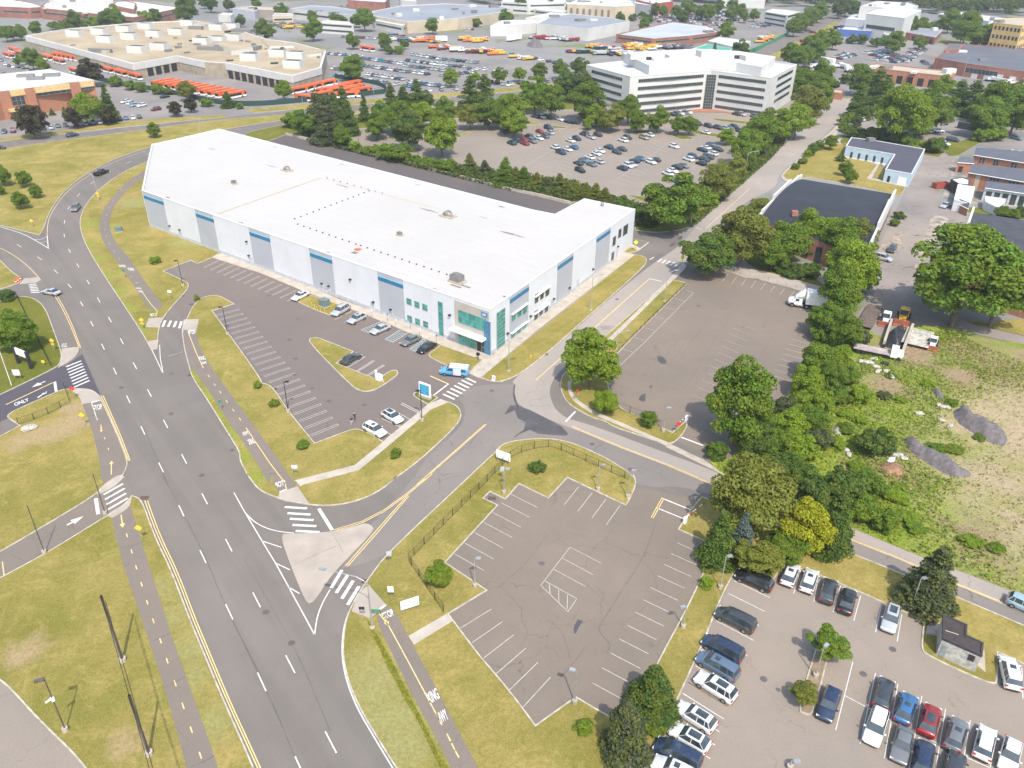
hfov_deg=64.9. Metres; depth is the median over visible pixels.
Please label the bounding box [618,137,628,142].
parked car
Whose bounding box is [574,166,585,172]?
parked car
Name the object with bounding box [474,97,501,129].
tree
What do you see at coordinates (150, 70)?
bay door
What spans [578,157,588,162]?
parked car
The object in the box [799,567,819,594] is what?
parked car
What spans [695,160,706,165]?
parked car
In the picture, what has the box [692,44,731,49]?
building
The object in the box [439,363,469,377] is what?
delivery van
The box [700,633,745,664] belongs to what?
parked car
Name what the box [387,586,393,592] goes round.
path sign
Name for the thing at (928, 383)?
bush
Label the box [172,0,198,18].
tree
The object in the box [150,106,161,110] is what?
parked car
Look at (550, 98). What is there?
tree
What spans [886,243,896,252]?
parked car
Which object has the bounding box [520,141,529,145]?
parked car
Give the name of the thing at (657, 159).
parked car
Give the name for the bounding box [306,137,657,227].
hedge undergrowth
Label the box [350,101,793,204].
parking lot
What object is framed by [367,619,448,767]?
verge weeds
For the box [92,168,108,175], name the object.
pickup truck
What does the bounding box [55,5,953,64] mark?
distant parked cars
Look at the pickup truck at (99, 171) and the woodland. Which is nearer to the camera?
the pickup truck at (99, 171)
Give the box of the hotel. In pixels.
[988,18,1023,48]
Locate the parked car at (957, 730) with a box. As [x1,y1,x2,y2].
[942,715,970,752]
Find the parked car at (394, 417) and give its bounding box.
[380,408,403,424]
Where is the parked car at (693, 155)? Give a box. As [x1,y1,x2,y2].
[687,152,698,158]
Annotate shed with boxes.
[856,304,882,328]
[951,184,974,212]
[982,196,1005,215]
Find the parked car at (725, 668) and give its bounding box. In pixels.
[694,650,741,683]
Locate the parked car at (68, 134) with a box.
[65,132,78,136]
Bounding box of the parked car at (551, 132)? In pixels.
[545,130,554,134]
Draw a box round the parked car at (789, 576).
[779,564,800,587]
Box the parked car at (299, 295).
[290,290,309,300]
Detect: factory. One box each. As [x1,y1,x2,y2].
[0,0,43,18]
[40,0,177,24]
[49,0,113,7]
[112,0,136,13]
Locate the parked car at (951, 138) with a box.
[945,136,959,141]
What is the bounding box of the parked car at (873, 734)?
[861,705,890,748]
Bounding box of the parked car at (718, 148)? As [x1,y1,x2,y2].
[712,146,723,151]
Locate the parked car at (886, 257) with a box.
[875,251,893,261]
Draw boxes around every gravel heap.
[527,37,542,47]
[879,462,903,477]
[902,436,970,477]
[953,405,1006,446]
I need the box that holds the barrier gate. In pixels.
[683,502,704,523]
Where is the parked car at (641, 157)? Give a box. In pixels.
[635,155,644,160]
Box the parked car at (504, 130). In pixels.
[499,129,508,132]
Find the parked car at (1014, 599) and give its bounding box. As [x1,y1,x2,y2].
[1004,591,1023,611]
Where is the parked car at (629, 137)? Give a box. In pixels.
[622,134,631,139]
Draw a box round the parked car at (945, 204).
[940,201,950,208]
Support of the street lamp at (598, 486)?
on the lawn at (496, 727)
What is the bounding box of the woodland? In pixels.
[765,0,1023,13]
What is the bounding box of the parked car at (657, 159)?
[652,157,660,161]
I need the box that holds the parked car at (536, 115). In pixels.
[532,113,540,117]
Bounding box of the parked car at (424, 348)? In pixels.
[416,341,437,353]
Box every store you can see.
[634,1,651,14]
[636,0,672,15]
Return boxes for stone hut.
[936,614,983,671]
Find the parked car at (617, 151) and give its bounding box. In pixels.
[612,148,621,154]
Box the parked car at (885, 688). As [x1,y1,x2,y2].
[871,675,896,710]
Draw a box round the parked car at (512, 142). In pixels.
[507,139,516,144]
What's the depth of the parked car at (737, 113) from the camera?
356.80 m
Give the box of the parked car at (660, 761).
[650,753,693,767]
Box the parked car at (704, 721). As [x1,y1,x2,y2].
[675,700,718,734]
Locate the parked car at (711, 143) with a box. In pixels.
[705,141,716,146]
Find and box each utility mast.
[100,595,126,663]
[128,694,152,757]
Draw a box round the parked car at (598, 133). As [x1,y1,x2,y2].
[593,131,602,136]
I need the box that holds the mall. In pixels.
[564,0,634,20]
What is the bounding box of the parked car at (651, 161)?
[645,158,656,164]
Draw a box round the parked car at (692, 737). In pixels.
[667,722,712,755]
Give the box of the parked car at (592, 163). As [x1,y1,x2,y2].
[586,161,596,166]
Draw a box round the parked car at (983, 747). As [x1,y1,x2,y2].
[971,723,998,763]
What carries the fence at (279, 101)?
on the yard at (256, 92)
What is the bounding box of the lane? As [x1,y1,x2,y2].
[798,91,1013,120]
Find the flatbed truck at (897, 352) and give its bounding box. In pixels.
[854,343,903,361]
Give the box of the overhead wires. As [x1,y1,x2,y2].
[101,598,152,767]
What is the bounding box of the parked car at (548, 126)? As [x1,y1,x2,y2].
[543,124,552,129]
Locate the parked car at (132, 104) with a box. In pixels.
[129,102,137,106]
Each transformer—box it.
[114,226,122,232]
[318,297,330,308]
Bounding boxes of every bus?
[2,51,14,58]
[7,46,18,52]
[41,53,52,60]
[52,57,65,64]
[68,67,77,74]
[99,65,113,73]
[113,68,126,76]
[127,71,142,79]
[150,77,173,84]
[157,79,180,86]
[164,80,187,88]
[171,81,194,89]
[193,84,215,93]
[194,83,208,86]
[199,86,222,95]
[207,87,230,96]
[214,88,237,97]
[222,89,246,98]
[289,85,309,94]
[294,93,310,100]
[295,83,317,89]
[303,81,325,87]
[309,89,332,95]
[316,78,337,85]
[316,85,337,90]
[326,85,345,91]
[334,90,360,97]
[335,82,353,85]
[340,79,361,83]
[342,85,359,90]
[344,83,364,86]
[350,85,371,90]
[359,45,374,51]
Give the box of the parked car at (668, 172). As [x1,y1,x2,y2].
[662,170,673,174]
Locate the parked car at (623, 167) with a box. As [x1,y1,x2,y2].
[617,165,627,170]
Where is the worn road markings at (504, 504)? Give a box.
[106,138,808,706]
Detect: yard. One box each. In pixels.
[0,42,381,107]
[269,135,570,213]
[941,156,1017,206]
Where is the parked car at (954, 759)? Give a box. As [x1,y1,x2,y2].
[943,749,968,767]
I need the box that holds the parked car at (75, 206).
[70,203,80,211]
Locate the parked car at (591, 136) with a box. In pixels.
[586,134,595,139]
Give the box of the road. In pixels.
[0,91,522,147]
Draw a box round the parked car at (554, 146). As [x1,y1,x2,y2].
[550,144,559,149]
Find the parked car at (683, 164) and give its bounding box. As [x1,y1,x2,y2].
[678,162,689,167]
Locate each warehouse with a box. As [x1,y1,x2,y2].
[142,129,635,354]
[290,5,374,25]
[372,3,512,32]
[373,19,405,33]
[490,20,535,35]
[537,14,629,40]
[616,21,719,43]
[933,44,1023,82]
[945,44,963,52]
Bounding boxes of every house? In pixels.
[833,89,842,99]
[955,156,973,172]
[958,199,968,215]
[967,164,1023,190]
[973,147,1023,168]
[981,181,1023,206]
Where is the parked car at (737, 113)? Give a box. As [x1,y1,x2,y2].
[732,111,740,115]
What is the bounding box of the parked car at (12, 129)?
[10,127,15,132]
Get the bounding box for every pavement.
[212,244,640,377]
[567,263,685,445]
[722,265,820,292]
[781,122,840,181]
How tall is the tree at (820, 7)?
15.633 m
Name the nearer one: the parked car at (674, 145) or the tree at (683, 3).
the parked car at (674, 145)
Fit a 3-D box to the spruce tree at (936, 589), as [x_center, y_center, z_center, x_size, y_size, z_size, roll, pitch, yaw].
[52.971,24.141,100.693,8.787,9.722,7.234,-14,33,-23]
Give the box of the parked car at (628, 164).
[622,161,633,167]
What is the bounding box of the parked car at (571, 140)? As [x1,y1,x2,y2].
[566,138,575,142]
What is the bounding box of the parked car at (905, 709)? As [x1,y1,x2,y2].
[893,691,919,726]
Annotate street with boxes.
[342,384,1023,624]
[513,98,1023,612]
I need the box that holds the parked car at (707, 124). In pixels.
[703,122,712,127]
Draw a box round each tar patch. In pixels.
[505,405,567,438]
[513,384,517,404]
[574,620,581,633]
[639,393,645,401]
[657,356,665,363]
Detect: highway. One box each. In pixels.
[0,105,853,767]
[755,10,848,60]
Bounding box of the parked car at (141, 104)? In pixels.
[136,102,146,106]
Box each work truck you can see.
[282,25,293,28]
[415,38,428,41]
[428,44,438,48]
[449,47,462,51]
[457,35,469,40]
[471,49,484,53]
[476,36,488,40]
[487,52,498,55]
[489,49,503,51]
[522,56,533,59]
[557,35,564,40]
[568,37,579,40]
[576,49,589,53]
[588,43,600,48]
[593,45,605,49]
[593,51,606,54]
[633,46,642,50]
[672,44,680,49]
[764,35,774,38]
[838,62,849,68]
[844,67,856,71]
[989,76,1005,81]
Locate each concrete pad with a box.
[926,622,939,635]
[935,651,985,672]
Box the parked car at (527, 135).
[524,133,533,137]
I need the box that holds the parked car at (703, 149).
[697,147,707,151]
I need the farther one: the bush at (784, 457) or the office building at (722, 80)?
the office building at (722, 80)
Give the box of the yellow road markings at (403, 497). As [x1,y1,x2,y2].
[1,151,1018,767]
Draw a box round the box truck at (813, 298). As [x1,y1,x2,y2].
[788,288,844,310]
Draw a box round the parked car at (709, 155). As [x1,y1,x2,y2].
[702,152,714,158]
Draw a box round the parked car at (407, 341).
[400,334,421,346]
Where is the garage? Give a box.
[905,27,941,44]
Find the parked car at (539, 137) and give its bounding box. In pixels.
[534,135,543,139]
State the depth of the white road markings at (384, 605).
113.66 m
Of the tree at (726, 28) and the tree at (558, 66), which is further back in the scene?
the tree at (726, 28)
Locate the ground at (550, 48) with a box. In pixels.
[0,0,1023,590]
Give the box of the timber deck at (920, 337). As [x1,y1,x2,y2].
[901,327,934,349]
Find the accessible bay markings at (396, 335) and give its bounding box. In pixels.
[362,322,425,350]
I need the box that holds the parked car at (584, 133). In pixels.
[579,131,589,135]
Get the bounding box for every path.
[20,277,39,283]
[58,347,78,367]
[73,388,99,403]
[83,401,125,482]
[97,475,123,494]
[100,170,161,309]
[108,497,131,517]
[112,507,217,767]
[145,317,162,326]
[148,340,157,349]
[182,319,198,329]
[183,330,296,490]
[278,486,309,504]
[352,585,386,617]
[377,606,476,767]
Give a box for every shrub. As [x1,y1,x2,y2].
[193,294,200,300]
[390,447,401,459]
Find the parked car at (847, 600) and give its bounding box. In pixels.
[837,587,857,615]
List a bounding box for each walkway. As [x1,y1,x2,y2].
[295,399,447,485]
[409,614,451,643]
[867,162,907,186]
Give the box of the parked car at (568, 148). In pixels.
[562,146,572,151]
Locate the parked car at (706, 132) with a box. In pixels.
[700,130,710,134]
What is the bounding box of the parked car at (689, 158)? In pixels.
[683,155,694,161]
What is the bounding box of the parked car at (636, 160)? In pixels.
[629,158,640,162]
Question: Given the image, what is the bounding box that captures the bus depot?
[25,19,327,86]
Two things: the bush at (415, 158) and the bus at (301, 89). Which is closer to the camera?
the bush at (415, 158)
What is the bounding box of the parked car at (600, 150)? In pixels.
[595,148,605,152]
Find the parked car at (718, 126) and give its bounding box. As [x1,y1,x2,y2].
[713,124,723,129]
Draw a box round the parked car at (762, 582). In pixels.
[734,568,774,592]
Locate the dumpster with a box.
[931,181,949,188]
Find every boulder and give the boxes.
[21,424,37,431]
[831,426,841,434]
[887,457,894,461]
[900,455,907,459]
[916,411,924,415]
[932,388,943,399]
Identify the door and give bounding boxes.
[147,67,153,75]
[155,65,161,74]
[163,64,169,72]
[171,63,177,71]
[228,70,233,78]
[234,71,239,80]
[241,72,246,81]
[248,74,253,82]
[255,75,260,84]
[262,77,267,85]
[269,78,273,86]
[390,310,393,318]
[477,341,480,351]
[481,342,483,352]
[895,76,902,83]
[897,177,906,184]
[906,77,912,84]
[916,78,923,86]
[927,79,933,87]
[938,644,947,658]
[957,166,962,172]
[973,175,980,189]
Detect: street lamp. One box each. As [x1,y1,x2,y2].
[27,505,46,553]
[34,677,68,732]
[92,473,107,514]
[218,306,228,334]
[283,380,289,412]
[318,567,374,629]
[415,390,423,421]
[472,556,480,587]
[502,468,509,493]
[507,337,522,371]
[569,667,577,704]
[589,274,603,310]
[596,463,605,490]
[626,469,636,498]
[661,407,670,432]
[663,269,678,301]
[680,605,686,628]
[718,554,732,589]
[786,759,800,767]
[813,642,829,678]
[909,576,927,609]
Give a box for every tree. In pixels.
[0,26,14,41]
[0,164,11,185]
[0,184,5,194]
[0,308,38,349]
[10,104,49,138]
[10,191,29,208]
[11,24,27,40]
[12,53,20,63]
[14,170,32,186]
[18,47,41,70]
[27,185,42,197]
[28,21,41,32]
[34,56,50,69]
[48,108,56,115]
[62,107,82,128]
[63,9,83,28]
[67,92,101,125]
[75,57,103,79]
[89,95,102,118]
[97,10,110,24]
[99,108,116,124]
[100,84,121,123]
[104,3,126,23]
[136,10,152,21]
[145,122,161,136]
[148,8,162,21]
[166,101,181,116]
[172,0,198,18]
[175,80,197,96]
[183,97,197,111]
[202,0,218,12]
[220,91,235,108]
[223,0,235,11]
[234,14,245,24]
[250,0,261,5]
[253,17,276,38]
[273,2,288,12]
[273,79,293,98]
[291,109,314,136]
[300,15,323,41]
[300,90,325,136]
[306,10,317,21]
[309,93,348,146]
[328,12,338,20]
[328,92,343,124]
[333,123,352,143]
[336,15,346,21]
[336,86,357,124]
[338,55,364,79]
[338,99,361,136]
[345,31,360,49]
[349,13,355,24]
[353,8,376,31]
[357,93,368,122]
[365,109,388,139]
[371,100,390,127]
[376,32,392,47]
[383,83,400,109]
[386,100,422,127]
[389,109,424,145]
[397,85,408,106]
[400,39,408,49]
[407,78,430,105]
[410,101,434,122]
[416,90,434,105]
[423,116,459,157]
[424,18,437,33]
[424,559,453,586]
[426,110,451,128]
[434,95,454,117]
[442,68,460,87]
[455,76,483,109]
[455,103,480,129]
[463,153,476,169]
[469,71,479,84]
[472,74,494,104]
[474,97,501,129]
[476,160,491,174]
[489,97,516,127]
[491,67,507,84]
[492,160,513,188]
[497,156,514,182]
[498,8,512,20]
[499,93,527,115]
[499,106,527,137]
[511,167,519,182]
[512,67,526,79]
[514,0,526,3]
[516,166,530,184]
[518,75,547,113]
[530,62,547,76]
[530,172,541,187]
[533,84,566,119]
[541,177,551,189]
[552,58,569,75]
[552,173,565,191]
[553,70,579,99]
[560,327,622,389]
[561,179,573,193]
[565,69,593,92]
[566,80,606,116]
[568,181,581,197]
[570,57,589,75]
[578,182,593,199]
[582,116,594,127]
[585,103,600,127]
[589,183,600,200]
[592,389,618,412]
[597,102,626,131]
[597,187,613,202]
[598,119,609,131]
[598,697,653,767]
[615,11,625,19]
[616,94,640,124]
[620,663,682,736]
[628,109,648,132]
[638,17,649,27]
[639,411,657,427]
[641,172,711,232]
[644,105,670,132]
[650,2,660,15]
[658,4,667,15]
[669,4,682,16]
[669,114,685,134]
[676,10,689,22]
[678,231,737,277]
[681,0,687,7]
[681,115,698,135]
[684,0,697,12]
[693,510,739,574]
[694,5,703,20]
[698,163,740,195]
[701,3,716,18]
[705,354,778,444]
[709,450,799,534]
[711,204,775,267]
[714,0,724,13]
[717,128,734,144]
[718,20,736,37]
[718,152,748,175]
[724,6,737,20]
[726,0,738,8]
[727,128,763,158]
[729,512,753,558]
[731,38,750,51]
[732,538,785,573]
[735,3,746,18]
[735,417,776,455]
[738,116,777,152]
[740,9,749,20]
[740,148,756,166]
[744,198,769,214]
[749,8,760,21]
[757,107,784,137]
[759,231,790,270]
[764,527,812,565]
[771,107,799,141]
[773,220,814,257]
[777,495,838,553]
[780,42,798,62]
[782,102,816,139]
[785,18,803,36]
[787,46,808,64]
[787,680,817,705]
[790,85,830,118]
[790,364,824,391]
[791,13,809,32]
[792,77,802,98]
[792,207,825,238]
[795,67,810,80]
[797,45,814,67]
[800,34,825,50]
[800,72,825,95]
[800,341,842,369]
[801,12,815,26]
[803,7,812,16]
[805,39,826,62]
[805,300,842,329]
[805,622,852,660]
[807,58,836,88]
[807,142,817,153]
[808,6,820,25]
[811,484,854,563]
[812,80,834,109]
[813,140,824,149]
[814,3,826,22]
[815,29,831,51]
[815,217,841,240]
[817,0,830,16]
[817,264,865,312]
[818,361,847,391]
[823,31,843,49]
[823,135,839,148]
[823,216,862,250]
[823,237,881,290]
[825,28,834,33]
[826,310,864,345]
[831,0,848,18]
[831,344,856,370]
[838,160,853,175]
[841,81,871,120]
[844,168,859,183]
[845,63,875,90]
[847,0,861,14]
[850,217,880,250]
[855,268,881,290]
[856,66,886,111]
[870,77,894,112]
[871,82,933,143]
[881,31,906,53]
[891,545,961,626]
[908,106,939,138]
[910,15,922,30]
[911,222,1023,326]
[913,34,927,47]
[919,17,930,28]
[921,82,960,133]
[932,74,956,93]
[935,8,960,33]
[944,7,960,15]
[946,79,970,109]
[951,11,983,43]
[951,21,965,43]
[954,80,983,117]
[959,15,992,44]
[965,95,1009,130]
[967,269,1023,326]
[970,82,1002,105]
[974,23,993,45]
[976,79,1023,106]
[1002,89,1023,135]
[1011,78,1023,85]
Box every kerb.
[0,94,559,234]
[0,260,20,288]
[0,296,61,394]
[0,388,127,551]
[0,495,253,767]
[80,161,218,349]
[182,295,460,505]
[246,107,572,140]
[295,134,787,231]
[298,294,338,315]
[309,337,397,391]
[342,438,1023,767]
[413,392,437,404]
[429,345,482,371]
[480,254,646,381]
[560,280,687,443]
[783,143,904,195]
[799,648,826,714]
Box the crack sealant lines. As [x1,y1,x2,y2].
[6,318,729,766]
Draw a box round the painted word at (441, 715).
[436,709,447,723]
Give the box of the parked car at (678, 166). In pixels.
[671,164,683,169]
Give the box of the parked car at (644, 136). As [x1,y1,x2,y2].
[639,133,649,139]
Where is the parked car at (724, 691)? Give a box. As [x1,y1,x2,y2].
[693,670,739,704]
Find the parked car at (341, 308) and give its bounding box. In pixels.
[330,302,350,316]
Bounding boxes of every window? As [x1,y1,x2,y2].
[11,95,25,105]
[406,298,411,305]
[407,315,411,322]
[414,301,419,308]
[415,318,419,325]
[422,303,427,310]
[423,320,427,327]
[438,301,443,335]
[458,310,485,330]
[458,334,476,348]
[496,308,504,349]
[517,309,521,317]
[612,236,615,246]
[618,228,621,238]
[623,224,627,235]
[703,74,716,108]
[801,247,808,258]
[813,246,822,262]
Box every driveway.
[0,354,99,421]
[0,475,133,576]
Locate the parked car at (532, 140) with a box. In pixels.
[527,137,537,143]
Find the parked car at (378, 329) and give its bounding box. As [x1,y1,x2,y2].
[369,323,391,334]
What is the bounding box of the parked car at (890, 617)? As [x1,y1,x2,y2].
[879,602,901,634]
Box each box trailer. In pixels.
[436,36,446,41]
[506,34,521,41]
[812,57,835,63]
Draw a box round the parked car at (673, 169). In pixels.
[667,167,678,172]
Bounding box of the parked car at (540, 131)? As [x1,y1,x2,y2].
[535,129,544,133]
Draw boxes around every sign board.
[11,346,32,368]
[400,596,418,609]
[496,449,509,464]
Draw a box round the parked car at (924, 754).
[910,738,937,767]
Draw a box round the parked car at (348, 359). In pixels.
[339,352,361,364]
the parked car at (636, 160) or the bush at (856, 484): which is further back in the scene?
the parked car at (636, 160)
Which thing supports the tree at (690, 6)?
on the parking lot at (742, 28)
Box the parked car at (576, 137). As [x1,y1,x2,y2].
[572,135,581,140]
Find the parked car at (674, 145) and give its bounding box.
[668,142,679,148]
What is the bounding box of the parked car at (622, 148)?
[617,146,627,150]
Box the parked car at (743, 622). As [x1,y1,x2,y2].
[713,605,757,634]
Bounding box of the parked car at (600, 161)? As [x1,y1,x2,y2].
[594,159,604,163]
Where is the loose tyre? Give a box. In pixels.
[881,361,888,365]
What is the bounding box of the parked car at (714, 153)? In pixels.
[707,151,718,155]
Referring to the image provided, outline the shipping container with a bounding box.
[957,121,983,130]
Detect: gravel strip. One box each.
[878,232,903,255]
[915,215,949,266]
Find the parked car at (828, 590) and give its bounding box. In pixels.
[818,577,838,605]
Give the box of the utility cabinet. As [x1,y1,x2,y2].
[375,373,383,381]
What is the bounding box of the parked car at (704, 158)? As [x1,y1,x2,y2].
[699,155,710,161]
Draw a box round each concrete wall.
[882,319,892,346]
[902,323,913,351]
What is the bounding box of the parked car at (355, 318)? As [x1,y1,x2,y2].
[347,312,366,324]
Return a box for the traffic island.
[282,524,372,603]
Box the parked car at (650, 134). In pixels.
[645,132,654,136]
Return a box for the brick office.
[0,69,97,120]
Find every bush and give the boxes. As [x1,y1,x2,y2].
[0,289,16,302]
[46,21,57,28]
[54,20,65,29]
[84,15,100,25]
[106,75,122,85]
[122,79,135,89]
[133,82,148,91]
[149,256,160,263]
[150,83,164,92]
[162,87,172,93]
[198,98,213,105]
[236,102,243,108]
[253,380,261,388]
[268,399,279,407]
[280,110,297,125]
[296,439,309,448]
[347,141,361,150]
[359,146,371,153]
[371,144,380,152]
[375,143,394,159]
[383,46,394,53]
[386,143,415,159]
[393,46,404,53]
[409,155,421,162]
[418,156,434,167]
[430,158,442,167]
[438,158,457,170]
[472,18,482,26]
[527,460,546,473]
[572,717,593,736]
[613,195,634,207]
[628,13,637,19]
[635,207,646,218]
[638,11,646,16]
[641,14,653,21]
[644,212,660,223]
[646,723,666,737]
[699,576,714,590]
[704,192,719,205]
[704,441,730,461]
[747,568,771,576]
[763,427,793,453]
[764,451,806,475]
[773,260,790,273]
[773,396,795,412]
[773,406,812,434]
[782,434,821,460]
[783,262,808,278]
[787,460,818,491]
[788,389,813,411]
[791,163,799,169]
[798,156,807,163]
[798,474,831,503]
[799,405,832,431]
[802,150,812,156]
[803,262,824,277]
[805,427,835,448]
[808,387,835,408]
[809,326,835,344]
[824,464,868,504]
[829,79,839,88]
[829,385,854,404]
[831,439,846,449]
[833,366,861,384]
[835,155,845,161]
[836,116,850,123]
[837,408,855,418]
[837,422,854,433]
[838,74,851,83]
[838,122,850,129]
[841,125,857,136]
[843,113,854,121]
[845,34,859,43]
[847,383,875,403]
[847,459,865,471]
[848,330,872,343]
[848,492,882,521]
[849,117,863,125]
[851,127,867,138]
[852,416,868,424]
[853,426,897,454]
[858,34,868,43]
[858,470,891,499]
[861,467,874,474]
[866,126,877,138]
[869,37,881,45]
[869,508,901,534]
[874,127,885,139]
[877,390,892,400]
[880,128,893,140]
[883,487,909,505]
[884,372,897,378]
[889,130,908,143]
[889,218,900,225]
[892,480,905,490]
[893,211,906,218]
[893,397,907,404]
[895,509,919,522]
[900,133,919,145]
[906,521,928,533]
[918,141,929,150]
[919,379,936,387]
[923,441,947,453]
[925,137,948,152]
[929,21,938,28]
[944,398,958,406]
[946,443,965,454]
[957,533,985,548]
[971,128,992,140]
[973,432,985,441]
[985,125,1004,140]
[986,541,1006,553]
[993,127,1008,140]
[993,205,1009,216]
[1008,208,1020,218]
[1016,205,1023,215]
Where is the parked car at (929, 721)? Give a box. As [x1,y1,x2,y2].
[916,702,942,739]
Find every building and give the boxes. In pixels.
[218,12,234,21]
[232,6,258,19]
[253,6,274,17]
[272,13,293,25]
[321,20,353,34]
[347,0,389,10]
[399,0,416,5]
[526,12,567,23]
[534,8,566,15]
[586,49,796,115]
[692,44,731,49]
[708,37,750,48]
[721,0,764,8]
[763,9,800,28]
[839,26,871,38]
[844,14,865,26]
[844,137,924,185]
[858,1,917,17]
[863,8,921,38]
[869,63,956,87]
[936,12,1001,26]
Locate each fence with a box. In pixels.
[16,294,51,366]
[16,399,67,424]
[98,77,383,105]
[335,74,386,92]
[408,440,628,611]
[618,283,686,350]
[727,266,810,291]
[749,32,788,52]
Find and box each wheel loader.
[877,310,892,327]
[893,306,911,327]
[925,335,938,351]
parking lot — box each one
[0,67,244,137]
[0,681,83,767]
[174,258,497,441]
[324,33,594,95]
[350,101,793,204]
[446,478,702,723]
[608,269,818,458]
[629,8,775,40]
[645,567,1023,767]
[786,44,938,80]
[857,116,1023,150]
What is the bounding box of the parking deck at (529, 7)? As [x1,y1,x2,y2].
[501,0,565,14]
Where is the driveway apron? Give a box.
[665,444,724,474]
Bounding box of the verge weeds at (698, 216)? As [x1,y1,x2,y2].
[688,131,793,226]
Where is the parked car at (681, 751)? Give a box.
[652,736,703,767]
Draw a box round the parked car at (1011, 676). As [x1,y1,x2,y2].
[997,654,1023,692]
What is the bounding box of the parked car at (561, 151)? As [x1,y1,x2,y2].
[555,148,566,154]
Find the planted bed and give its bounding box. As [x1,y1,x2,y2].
[801,650,826,712]
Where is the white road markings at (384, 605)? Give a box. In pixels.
[2,115,1022,767]
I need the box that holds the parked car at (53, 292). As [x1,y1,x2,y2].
[41,288,61,296]
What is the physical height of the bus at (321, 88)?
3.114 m
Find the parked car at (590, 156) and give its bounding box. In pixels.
[584,154,594,159]
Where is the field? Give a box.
[707,324,1023,593]
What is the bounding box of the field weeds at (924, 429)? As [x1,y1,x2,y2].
[718,329,1023,592]
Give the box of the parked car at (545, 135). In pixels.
[540,133,549,138]
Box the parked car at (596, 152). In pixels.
[591,150,601,155]
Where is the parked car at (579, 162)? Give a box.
[573,160,583,165]
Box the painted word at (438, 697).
[426,688,439,702]
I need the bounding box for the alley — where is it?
[854,153,1023,343]
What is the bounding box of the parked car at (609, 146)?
[603,144,613,148]
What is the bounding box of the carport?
[948,177,969,193]
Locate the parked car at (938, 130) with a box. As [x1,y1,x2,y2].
[933,128,944,132]
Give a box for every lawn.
[0,99,494,233]
[0,115,225,141]
[0,261,19,287]
[0,297,60,393]
[0,389,125,549]
[0,496,251,767]
[80,162,217,340]
[187,296,459,504]
[244,96,583,140]
[245,84,554,112]
[299,135,787,231]
[299,295,337,314]
[310,338,396,390]
[344,439,1023,767]
[414,392,436,402]
[430,345,480,369]
[457,120,542,138]
[482,255,645,380]
[561,280,685,442]
[625,247,636,252]
[630,195,645,201]
[633,130,648,133]
[670,124,719,137]
[672,135,692,138]
[713,118,747,123]
[727,240,822,285]
[770,21,837,60]
[783,143,903,195]
[840,135,956,156]
[946,138,984,155]
[950,206,1023,218]
[967,319,1023,335]
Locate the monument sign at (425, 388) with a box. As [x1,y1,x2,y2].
[418,381,431,399]
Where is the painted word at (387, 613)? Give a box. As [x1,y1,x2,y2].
[382,609,392,618]
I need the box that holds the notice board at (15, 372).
[11,370,20,378]
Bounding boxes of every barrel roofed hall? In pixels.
[759,174,896,266]
[966,207,1023,318]
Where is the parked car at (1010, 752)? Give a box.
[996,734,1023,767]
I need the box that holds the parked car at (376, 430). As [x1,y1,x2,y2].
[361,420,386,437]
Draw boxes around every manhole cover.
[288,640,294,645]
[760,676,766,681]
[860,671,866,676]
[889,646,895,651]
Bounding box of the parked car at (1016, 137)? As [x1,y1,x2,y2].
[1010,134,1022,139]
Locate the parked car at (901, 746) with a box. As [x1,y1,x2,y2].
[889,723,914,766]
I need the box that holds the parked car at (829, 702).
[816,684,842,723]
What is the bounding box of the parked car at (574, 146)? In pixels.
[569,144,578,149]
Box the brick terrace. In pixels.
[669,108,748,114]
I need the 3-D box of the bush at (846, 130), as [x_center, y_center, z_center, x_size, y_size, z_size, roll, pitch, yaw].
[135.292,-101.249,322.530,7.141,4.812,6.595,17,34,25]
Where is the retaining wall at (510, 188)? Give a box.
[285,133,570,203]
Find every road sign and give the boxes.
[134,525,141,541]
[371,609,380,618]
[386,551,391,564]

